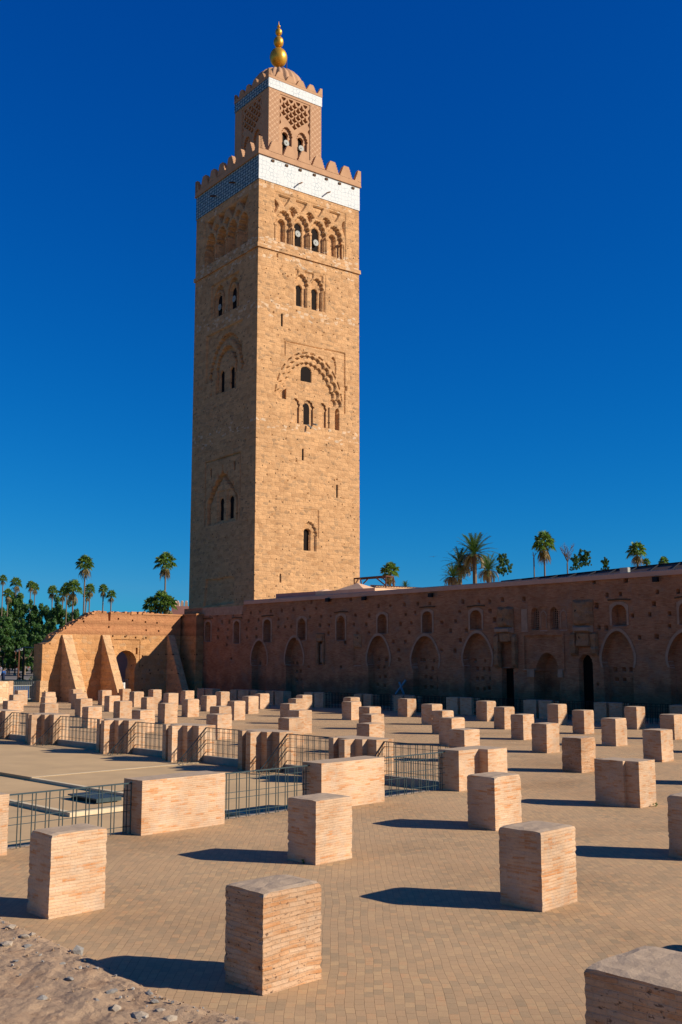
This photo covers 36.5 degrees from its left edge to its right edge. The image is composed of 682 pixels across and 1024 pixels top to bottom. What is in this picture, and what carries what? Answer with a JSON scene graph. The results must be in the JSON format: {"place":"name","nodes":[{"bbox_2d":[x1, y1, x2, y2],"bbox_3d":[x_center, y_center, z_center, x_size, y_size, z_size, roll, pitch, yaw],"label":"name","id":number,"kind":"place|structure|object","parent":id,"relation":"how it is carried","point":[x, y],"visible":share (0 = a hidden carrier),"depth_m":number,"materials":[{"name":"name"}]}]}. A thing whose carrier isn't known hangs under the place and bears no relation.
{"place":"outdoors","nodes":[
{"label":"outdoors","id":0,"kind":"place"},
{"bbox_2d":[0,668,32,680],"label":"street","id":1,"kind":"structure","parent":0,"point":[11,676],"depth_m":172.66,"materials":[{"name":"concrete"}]},
{"bbox_2d":[0,597,19,649],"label":"broadleaf tree","id":2,"kind":"object","parent":1,"relation":"on","point":[13,614],"visible":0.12,"depth_m":215.66,"materials":[{"name":"green plant"}]},
{"bbox_2d":[0,628,20,674],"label":"broadleaf tree","id":3,"kind":"object","parent":1,"relation":"on","point":[7,642],"visible":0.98,"depth_m":174.01,"materials":[{"name":"green plant"}]},
{"bbox_2d":[0,616,28,672],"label":"broadleaf tree","id":4,"kind":"object","parent":1,"relation":"on","point":[5,625],"visible":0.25,"depth_m":193.75,"materials":[{"name":"green plant"}]},
{"bbox_2d":[11,634,33,674],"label":"broadleaf tree","id":5,"kind":"object","parent":1,"relation":"on","point":[27,659],"visible":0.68,"depth_m":175.84,"materials":[{"name":"green plant"}]},
{"bbox_2d":[2,592,43,645],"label":"broadleaf tree","id":6,"kind":"object","parent":1,"relation":"on","point":[19,598],"visible":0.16,"depth_m":223.07,"materials":[{"name":"green plant"}]},
{"bbox_2d":[12,618,46,672],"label":"broadleaf tree","id":7,"kind":"object","parent":1,"relation":"on","point":[24,624],"visible":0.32,"depth_m":187.25,"materials":[{"name":"green plant"}]},
{"bbox_2d":[20,598,58,640],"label":"broadleaf tree","id":8,"kind":"object","parent":1,"relation":"on","point":[42,611],"visible":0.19,"depth_m":217.53,"materials":[{"name":"green plant"}]},
{"bbox_2d":[34,621,56,638],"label":"broadleaf tree","id":9,"kind":"object","parent":1,"relation":"on","point":[50,626],"visible":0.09,"depth_m":182.47,"materials":[{"name":"green plant"}]},
{"bbox_2d":[46,593,79,627],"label":"broadleaf tree","id":10,"kind":"object","parent":1,"relation":"on","point":[58,613],"visible":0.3,"depth_m":212.50,"materials":[{"name":"green plant"}]},
{"bbox_2d":[63,579,82,619],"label":"fan palm","id":11,"kind":"object","parent":1,"relation":"on","point":[71,587],"visible":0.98,"depth_m":164.39,"materials":[{"name":"green plant"}]},
{"bbox_2d":[75,554,94,613],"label":"fan palm","id":12,"kind":"object","parent":1,"relation":"on","point":[84,560],"visible":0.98,"depth_m":169.84,"materials":[{"name":"green plant"}]},
{"bbox_2d":[39,703,58,712],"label":"brick pier","id":13,"kind":"structure","parent":0,"point":[48,708],"depth_m":55.02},
{"bbox_2d":[0,775,122,810],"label":"court platform","id":14,"kind":"structure","parent":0,"point":[10,785],"depth_m":29.15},
{"bbox_2d":[68,791,121,803],"bbox_3d":[-6.617,7.663,27.776,0.760,0.135,1.460,8,-11,-44],"label":"floor hatch","id":15,"kind":"object","parent":14,"relation":"on","point":[94,798],"visible":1,"depth_m":27.51,"materials":[{"name":"paint"}]},
{"bbox_2d":[32,778,251,815],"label":"court kerb","id":16,"kind":"structure","parent":14,"relation":"on","point":[70,785],"depth_m":30.01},
{"bbox_2d":[0,739,430,816],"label":"court platform","id":17,"kind":"structure","parent":14,"relation":"on","point":[19,759],"depth_m":34.28,"materials":[{"name":"stone"}]},
{"bbox_2d":[7,804,122,846],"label":"court floor","id":18,"kind":"structure","parent":0,"point":[26,829],"depth_m":24.82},
{"bbox_2d":[0,792,9,855],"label":"brick block","id":19,"kind":"structure","parent":18,"relation":"on","point":[4,806],"depth_m":18.52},
{"bbox_2d":[0,709,20,738],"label":"ribbed pier","id":20,"kind":"structure","parent":18,"relation":"on","point":[6,713],"depth_m":47.30,"materials":[{"name":"brick"}]},
{"bbox_2d":[9,799,71,816],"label":"court kerb","id":21,"kind":"structure","parent":18,"relation":"on","point":[38,807],"depth_m":26.59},
{"bbox_2d":[25,713,69,744],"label":"ribbed pier","id":22,"kind":"structure","parent":18,"relation":"on","point":[38,725],"depth_m":44.21,"materials":[{"name":"brick"}]},
{"bbox_2d":[67,806,122,816],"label":"court kerb","id":23,"kind":"structure","parent":18,"relation":"on","point":[95,811],"depth_m":26.02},
{"bbox_2d":[96,718,144,753],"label":"ribbed pier","id":24,"kind":"structure","parent":18,"relation":"on","point":[111,733],"depth_m":40.18,"materials":[{"name":"brick"}]},
{"bbox_2d":[162,723,215,761],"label":"ribbed pier","id":25,"kind":"structure","parent":18,"relation":"on","point":[178,740],"depth_m":37.04,"materials":[{"name":"brick"}]},
{"bbox_2d":[7,788,438,848],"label":"retaining wall","id":26,"kind":"structure","parent":18,"relation":"on","point":[239,816],"depth_m":23.23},
{"bbox_2d":[8,734,438,788],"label":"retaining wall","id":27,"kind":"structure","parent":18,"relation":"on","point":[228,761],"depth_m":36.23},
{"bbox_2d":[0,712,29,739],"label":"railing","id":28,"kind":"object","parent":27,"relation":"on","point":[15,731],"visible":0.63,"depth_m":46.96,"materials":[{"name":"metal"}]},
{"bbox_2d":[33,716,96,745],"bbox_3d":[-11.022,9.467,42.332,1.283,2.018,4.050,8,-11,-44],"label":"railing","id":29,"kind":"object","parent":27,"relation":"on","point":[75,730],"visible":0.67,"depth_m":43.49,"materials":[{"name":"metal"}]},
{"bbox_2d":[107,722,162,754],"bbox_3d":[-7.445,8.963,38.740,1.283,2.018,2.800,8,-11,-44],"label":"railing","id":30,"kind":"object","parent":27,"relation":"on","point":[146,737],"visible":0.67,"depth_m":39.70,"materials":[{"name":"metal"}]},
{"bbox_2d":[177,727,237,763],"bbox_3d":[-4.345,8.527,35.627,1.283,2.018,2.690,8,-11,-44],"label":"railing","id":31,"kind":"object","parent":27,"relation":"on","point":[217,740],"visible":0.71,"depth_m":36.55,"materials":[{"name":"metal"}]},
{"bbox_2d":[258,734,328,774],"bbox_3d":[-1.284,8.095,32.552,1.283,2.018,2.690,8,-11,-44],"label":"railing","id":32,"kind":"object","parent":27,"relation":"on","point":[302,748],"visible":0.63,"depth_m":33.47,"materials":[{"name":"metal"}]},
{"bbox_2d":[374,741,455,780],"bbox_3d":[1.971,7.637,29.284,1.283,2.018,3.240,8,-11,-44],"label":"railing","id":33,"kind":"object","parent":27,"relation":"on","point":[408,748],"visible":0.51,"depth_m":30.07,"materials":[{"name":"metal"}]},
{"bbox_2d":[238,729,296,772],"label":"ribbed pier","id":34,"kind":"structure","parent":18,"relation":"on","point":[257,748],"depth_m":33.97,"materials":[{"name":"brick"}]},
{"bbox_2d":[302,756,384,805],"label":"brick block","id":35,"kind":"structure","parent":18,"relation":"on","point":[359,780],"depth_m":24.60,"materials":[{"name":"brick"}]},
{"bbox_2d":[328,735,393,774],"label":"ribbed pier","id":36,"kind":"structure","parent":18,"relation":"on","point":[347,746],"depth_m":30.97,"materials":[{"name":"brick"}]},
{"bbox_2d":[27,823,106,919],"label":"brick pier","id":37,"kind":"structure","parent":0,"point":[67,866],"depth_m":14.29,"materials":[{"name":"brick"}]},
{"bbox_2d":[75,698,92,716],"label":"brick pier","id":38,"kind":"structure","parent":0,"point":[80,703],"depth_m":61.39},
{"bbox_2d":[81,706,101,727],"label":"brick pier","id":39,"kind":"structure","parent":0,"point":[95,712],"depth_m":51.93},
{"bbox_2d":[104,695,119,711],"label":"brick pier","id":40,"kind":"structure","parent":0,"point":[109,700],"depth_m":67.23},
{"bbox_2d":[113,700,131,718],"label":"brick pier","id":41,"kind":"structure","parent":0,"point":[122,709],"depth_m":58.46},
{"bbox_2d":[0,917,259,1023],"bbox_3d":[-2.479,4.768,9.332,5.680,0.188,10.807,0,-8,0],"label":"earth bank","id":42,"kind":"structure","parent":0,"point":[21,1004],"depth_m":10.52,"materials":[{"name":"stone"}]},
{"bbox_2d":[129,691,143,706],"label":"brick pier","id":43,"kind":"structure","parent":0,"point":[135,697],"depth_m":73.65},
{"bbox_2d":[132,709,154,731],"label":"brick pier","id":44,"kind":"structure","parent":0,"point":[147,716],"depth_m":48.79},
{"bbox_2d":[141,697,157,713],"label":"brick pier","id":45,"kind":"structure","parent":0,"point":[150,703],"depth_m":64.33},
{"bbox_2d":[158,703,177,723],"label":"brick pier","id":46,"kind":"structure","parent":0,"point":[167,712],"depth_m":55.39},
{"bbox_2d":[123,771,224,835],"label":"brick block","id":47,"kind":"structure","parent":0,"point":[165,803],"depth_m":21.13,"materials":[{"name":"brick"}]},
{"bbox_2d":[181,699,198,716],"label":"brick pier","id":48,"kind":"structure","parent":0,"point":[190,707],"depth_m":61.30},
{"bbox_2d":[200,695,215,710],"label":"brick pier","id":49,"kind":"structure","parent":0,"point":[207,701],"depth_m":67.72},
{"bbox_2d":[206,713,231,739],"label":"brick pier","id":50,"kind":"structure","parent":0,"point":[222,720],"depth_m":44.59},
{"bbox_2d":[215,691,229,705],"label":"brick pier","id":51,"kind":"structure","parent":0,"point":[222,698],"depth_m":73.83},
{"bbox_2d":[227,700,244,719],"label":"brick pier","id":52,"kind":"structure","parent":0,"point":[238,710],"depth_m":58.22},
{"bbox_2d":[242,696,258,713],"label":"brick pier","id":53,"kind":"structure","parent":0,"point":[251,704],"depth_m":64.70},
{"bbox_2d":[255,693,268,708],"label":"brick pier","id":54,"kind":"structure","parent":0,"point":[263,699],"depth_m":70.82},
{"bbox_2d":[224,875,321,995],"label":"brick pier","id":55,"kind":"structure","parent":0,"point":[273,931],"depth_m":11.15,"materials":[{"name":"brick"}]},
{"bbox_2d":[280,703,299,717],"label":"brick pier","id":56,"kind":"structure","parent":0,"point":[285,708],"depth_m":55.05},
{"bbox_2d":[278,717,303,745],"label":"brick pier","id":57,"kind":"structure","parent":0,"point":[292,723],"depth_m":41.41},
{"bbox_2d":[287,709,311,733],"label":"brick pier","id":58,"kind":"structure","parent":0,"point":[306,715],"depth_m":48.00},
{"bbox_2d":[0,698,681,1023],"bbox_3d":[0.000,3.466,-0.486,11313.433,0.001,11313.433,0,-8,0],"label":"ground","id":59,"kind":"structure","parent":0,"point":[420,924],"depth_m":14.98,"materials":[{"name":"brick"}]},
{"bbox_2d":[0,681,13,702],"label":"stone wall","id":60,"kind":"structure","parent":59,"relation":"on","point":[6,689],"depth_m":79.61,"materials":[{"name":"stone"}]},
{"bbox_2d":[7,782,131,847],"bbox_3d":[-5.217,5.809,19.830,2.940,1.002,0.044,8,-11,-44],"label":"railing","id":61,"kind":"object","parent":59,"relation":"on","point":[76,810],"visible":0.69,"depth_m":19.94,"materials":[{"name":"metal"}]},
{"bbox_2d":[225,765,309,819],"bbox_3d":[-1.721,6.287,23.244,3.000,1.002,0.044,8,-11,-44],"label":"railing","id":62,"kind":"object","parent":59,"relation":"on","point":[259,789],"visible":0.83,"depth_m":23.24,"materials":[{"name":"metal"}]},
{"bbox_2d":[189,23,360,608],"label":"minaret","id":63,"kind":"object","parent":59,"relation":"on","point":[275,495],"visible":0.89,"depth_m":106.44,"materials":[{"name":"brown brick"}]},
{"bbox_2d":[265,691,290,705],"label":"shaded pier","id":64,"kind":"structure","parent":59,"relation":"on","point":[277,698],"depth_m":75.77,"materials":[{"name":"brick"}]},
{"bbox_2d":[304,692,330,707],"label":"shaded pier","id":65,"kind":"structure","parent":59,"relation":"on","point":[320,699],"depth_m":72.72,"materials":[{"name":"brick"}]},
{"bbox_2d":[287,793,352,864],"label":"brick pier","id":66,"kind":"structure","parent":59,"relation":"on","point":[319,828],"depth_m":17.94,"materials":[{"name":"brick"}]},
{"bbox_2d":[276,583,393,597],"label":"roof terrace","id":67,"kind":"structure","parent":59,"relation":"on","point":[357,587],"depth_m":83.73,"materials":[{"name":"paint"}]},
{"bbox_2d":[354,694,378,706],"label":"shaded pier","id":68,"kind":"structure","parent":59,"relation":"on","point":[368,700],"depth_m":69.44,"materials":[{"name":"brick"}]},
{"bbox_2d":[380,562,399,585],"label":"fan palm","id":69,"kind":"object","parent":59,"relation":"on","point":[390,568],"visible":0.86,"depth_m":119.76,"materials":[{"name":"green plant"}]},
{"bbox_2d":[393,695,421,711],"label":"shaded pier","id":70,"kind":"structure","parent":59,"relation":"on","point":[395,700],"depth_m":67.32,"materials":[{"name":"brick"}]},
{"bbox_2d":[384,751,444,796],"bbox_3d":[1.775,6.766,26.658,2.980,1.002,0.044,8,-11,-44],"label":"railing","id":71,"kind":"object","parent":59,"relation":"on","point":[413,776],"visible":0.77,"depth_m":26.72,"materials":[{"name":"metal"}]},
{"bbox_2d":[184,568,681,718],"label":"arcaded wall","id":72,"kind":"structure","parent":59,"relation":"on","point":[614,637],"depth_m":70.18,"materials":[{"name":"brick"}]},
{"bbox_2d":[506,668,513,705],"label":"doorway","id":73,"kind":"structure","parent":72,"relation":"in","point":[510,672],"depth_m":67.85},
{"bbox_2d":[583,655,593,711],"bbox_3d":[15.346,10.798,63.616,0.030,4.080,0.970,8,-11,-44],"label":"doorway","id":74,"kind":"structure","parent":72,"relation":"in","point":[587,662],"depth_m":63.75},
{"bbox_2d":[501,562,681,581],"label":"sheet roof","id":75,"kind":"structure","parent":72,"relation":"on","point":[673,565],"depth_m":66.65,"materials":[{"name":"black metal"}]},
{"bbox_2d":[440,562,466,585],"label":"date palm","id":76,"kind":"object","parent":59,"relation":"on","point":[452,580],"visible":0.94,"depth_m":127.84,"materials":[{"name":"green plant"}]},
{"bbox_2d":[443,547,470,584],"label":"date palm","id":77,"kind":"object","parent":59,"relation":"on","point":[456,558],"visible":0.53,"depth_m":131.88,"materials":[{"name":"green plant"}]},
{"bbox_2d":[446,697,479,714],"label":"shaded pier","id":78,"kind":"structure","parent":59,"relation":"on","point":[461,705],"depth_m":63.66,"materials":[{"name":"brick"}]},
{"bbox_2d":[439,746,506,791],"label":"notched pier","id":79,"kind":"structure","parent":59,"relation":"on","point":[458,765],"depth_m":27.68,"materials":[{"name":"brick"}]},
{"bbox_2d":[450,532,499,583],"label":"date palm","id":80,"kind":"object","parent":59,"relation":"on","point":[471,559],"visible":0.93,"depth_m":130.11,"materials":[{"name":"green plant"}]},
{"bbox_2d":[473,553,503,582],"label":"date palm","id":81,"kind":"object","parent":59,"relation":"on","point":[488,574],"visible":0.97,"depth_m":125.95,"materials":[{"name":"green plant"}]},
{"bbox_2d":[496,553,512,576],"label":"broadleaf tree","id":82,"kind":"object","parent":59,"relation":"on","point":[504,563],"visible":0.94,"depth_m":140.19,"materials":[{"name":"green plant"}]},
{"bbox_2d":[523,700,558,718],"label":"shaded pier","id":83,"kind":"structure","parent":59,"relation":"on","point":[537,708],"depth_m":59.83,"materials":[{"name":"brick"}]},
{"bbox_2d":[532,530,555,575],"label":"fan palm","id":84,"kind":"object","parent":59,"relation":"on","point":[544,554],"visible":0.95,"depth_m":150.31,"materials":[{"name":"green plant"}]},
{"bbox_2d":[594,702,628,721],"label":"shaded pier","id":85,"kind":"structure","parent":59,"relation":"on","point":[607,709],"depth_m":56.61,"materials":[{"name":"brick"}]},
{"bbox_2d":[625,541,646,565],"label":"fan palm","id":86,"kind":"object","parent":59,"relation":"on","point":[634,551],"visible":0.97,"depth_m":150.16,"materials":[{"name":"green plant"}]},
{"bbox_2d":[623,703,671,723],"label":"railing","id":87,"kind":"object","parent":59,"relation":"on","point":[655,712],"visible":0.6,"depth_m":54.81,"materials":[{"name":"black metal"}]},
{"bbox_2d":[0,0,681,637],"label":"sky","id":88,"kind":"structure","parent":0,"point":[519,162],"materials":[{"name":"blue"}]},
{"bbox_2d":[342,701,360,719],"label":"brick pier","id":89,"kind":"structure","parent":0,"point":[350,710],"depth_m":58.35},
{"bbox_2d":[359,706,380,722],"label":"brick pier","id":90,"kind":"structure","parent":0,"point":[368,709],"depth_m":50.96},
{"bbox_2d":[357,722,384,737],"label":"brick pier","id":91,"kind":"structure","parent":0,"point":[370,729],"depth_m":38.27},
{"bbox_2d":[361,713,383,722],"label":"brick pier","id":92,"kind":"structure","parent":0,"point":[374,717],"depth_m":44.72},
{"bbox_2d":[398,698,415,716],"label":"brick pier","id":93,"kind":"structure","parent":0,"point":[406,707],"depth_m":61.37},
{"bbox_2d":[421,703,441,724],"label":"brick pier","id":94,"kind":"structure","parent":0,"point":[426,713],"depth_m":54.20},
{"bbox_2d":[431,710,453,733],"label":"brick pier","id":95,"kind":"structure","parent":0,"point":[436,715],"depth_m":47.62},
{"bbox_2d":[439,717,464,745],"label":"brick pier","id":96,"kind":"structure","parent":0,"point":[446,724],"depth_m":41.55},
{"bbox_2d":[449,728,479,747],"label":"brick pier","id":97,"kind":"structure","parent":0,"point":[462,737],"depth_m":35.13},
{"bbox_2d":[476,700,495,720],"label":"brick pier","id":98,"kind":"structure","parent":0,"point":[485,710],"depth_m":57.23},
{"bbox_2d":[467,772,521,830],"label":"brick pier","id":99,"kind":"structure","parent":0,"point":[494,801],"depth_m":21.40,"materials":[{"name":"brick"}]},
{"bbox_2d":[494,706,514,729],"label":"brick pier","id":100,"kind":"structure","parent":0,"point":[502,715],"depth_m":50.88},
{"bbox_2d":[510,714,533,739],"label":"brick pier","id":101,"kind":"structure","parent":0,"point":[521,726],"depth_m":44.41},
{"bbox_2d":[498,821,576,911],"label":"brick pier","id":102,"kind":"structure","parent":0,"point":[537,868],"depth_m":14.69,"materials":[{"name":"brick"}]},
{"bbox_2d":[531,722,559,752],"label":"brick pier","id":103,"kind":"structure","parent":0,"point":[545,737],"depth_m":38.37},
{"bbox_2d":[547,704,566,724],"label":"brick pier","id":104,"kind":"structure","parent":0,"point":[556,713],"depth_m":53.98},
{"bbox_2d":[562,736,595,772],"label":"brick pier","id":105,"kind":"structure","parent":0,"point":[578,754],"depth_m":31.89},
{"bbox_2d":[572,710,593,733],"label":"brick pier","id":106,"kind":"structure","parent":0,"point":[582,721],"depth_m":47.73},
{"bbox_2d":[601,717,626,745],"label":"brick pier","id":107,"kind":"structure","parent":0,"point":[614,731],"depth_m":41.30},
{"bbox_2d":[594,757,655,807],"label":"notched pier","id":108,"kind":"structure","parent":0,"point":[625,782],"depth_m":24.60,"materials":[{"name":"brick"}]},
{"bbox_2d":[584,946,681,1023],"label":"brick pier","id":109,"kind":"structure","parent":0,"point":[641,985],"depth_m":8.09,"materials":[{"name":"brick"}]},
{"bbox_2d":[624,706,645,729],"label":"brick pier","id":110,"kind":"structure","parent":0,"point":[634,716],"depth_m":50.78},
{"bbox_2d":[642,728,673,761],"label":"brick pier","id":111,"kind":"structure","parent":0,"point":[657,744],"depth_m":35.13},
{"bbox_2d":[659,714,681,739],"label":"brick pier","id":112,"kind":"structure","parent":0,"point":[673,722],"depth_m":44.59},
{"bbox_2d":[667,792,681,857],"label":"brick pier","id":113,"kind":"structure","parent":0,"point":[674,814],"depth_m":18.34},
{"label":"garden ground","id":114,"kind":"structure","parent":0,"visible":0},
{"bbox_2d":[2,610,203,701],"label":"rampart","id":115,"kind":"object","parent":114,"relation":"on","point":[163,653],"visible":0.94,"depth_m":87.12,"materials":[{"name":"brown brick"}]},
{"bbox_2d":[116,652,126,682],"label":"pink wall","id":116,"kind":"structure","parent":114,"relation":"on","point":[121,658],"depth_m":107.12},
{"bbox_2d":[149,590,171,613],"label":"fan palm","id":117,"kind":"object","parent":114,"relation":"on","point":[160,594],"visible":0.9,"depth_m":129.21,"materials":[{"name":"green plant"}]},
{"bbox_2d":[153,551,176,591],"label":"fan palm","id":118,"kind":"object","parent":114,"relation":"on","point":[163,558],"visible":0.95,"depth_m":160.01,"materials":[{"name":"green plant"}]},
{"bbox_2d":[158,595,177,613],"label":"fan palm","id":119,"kind":"object","parent":114,"relation":"on","point":[170,605],"visible":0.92,"depth_m":129.22,"materials":[{"name":"green plant"}]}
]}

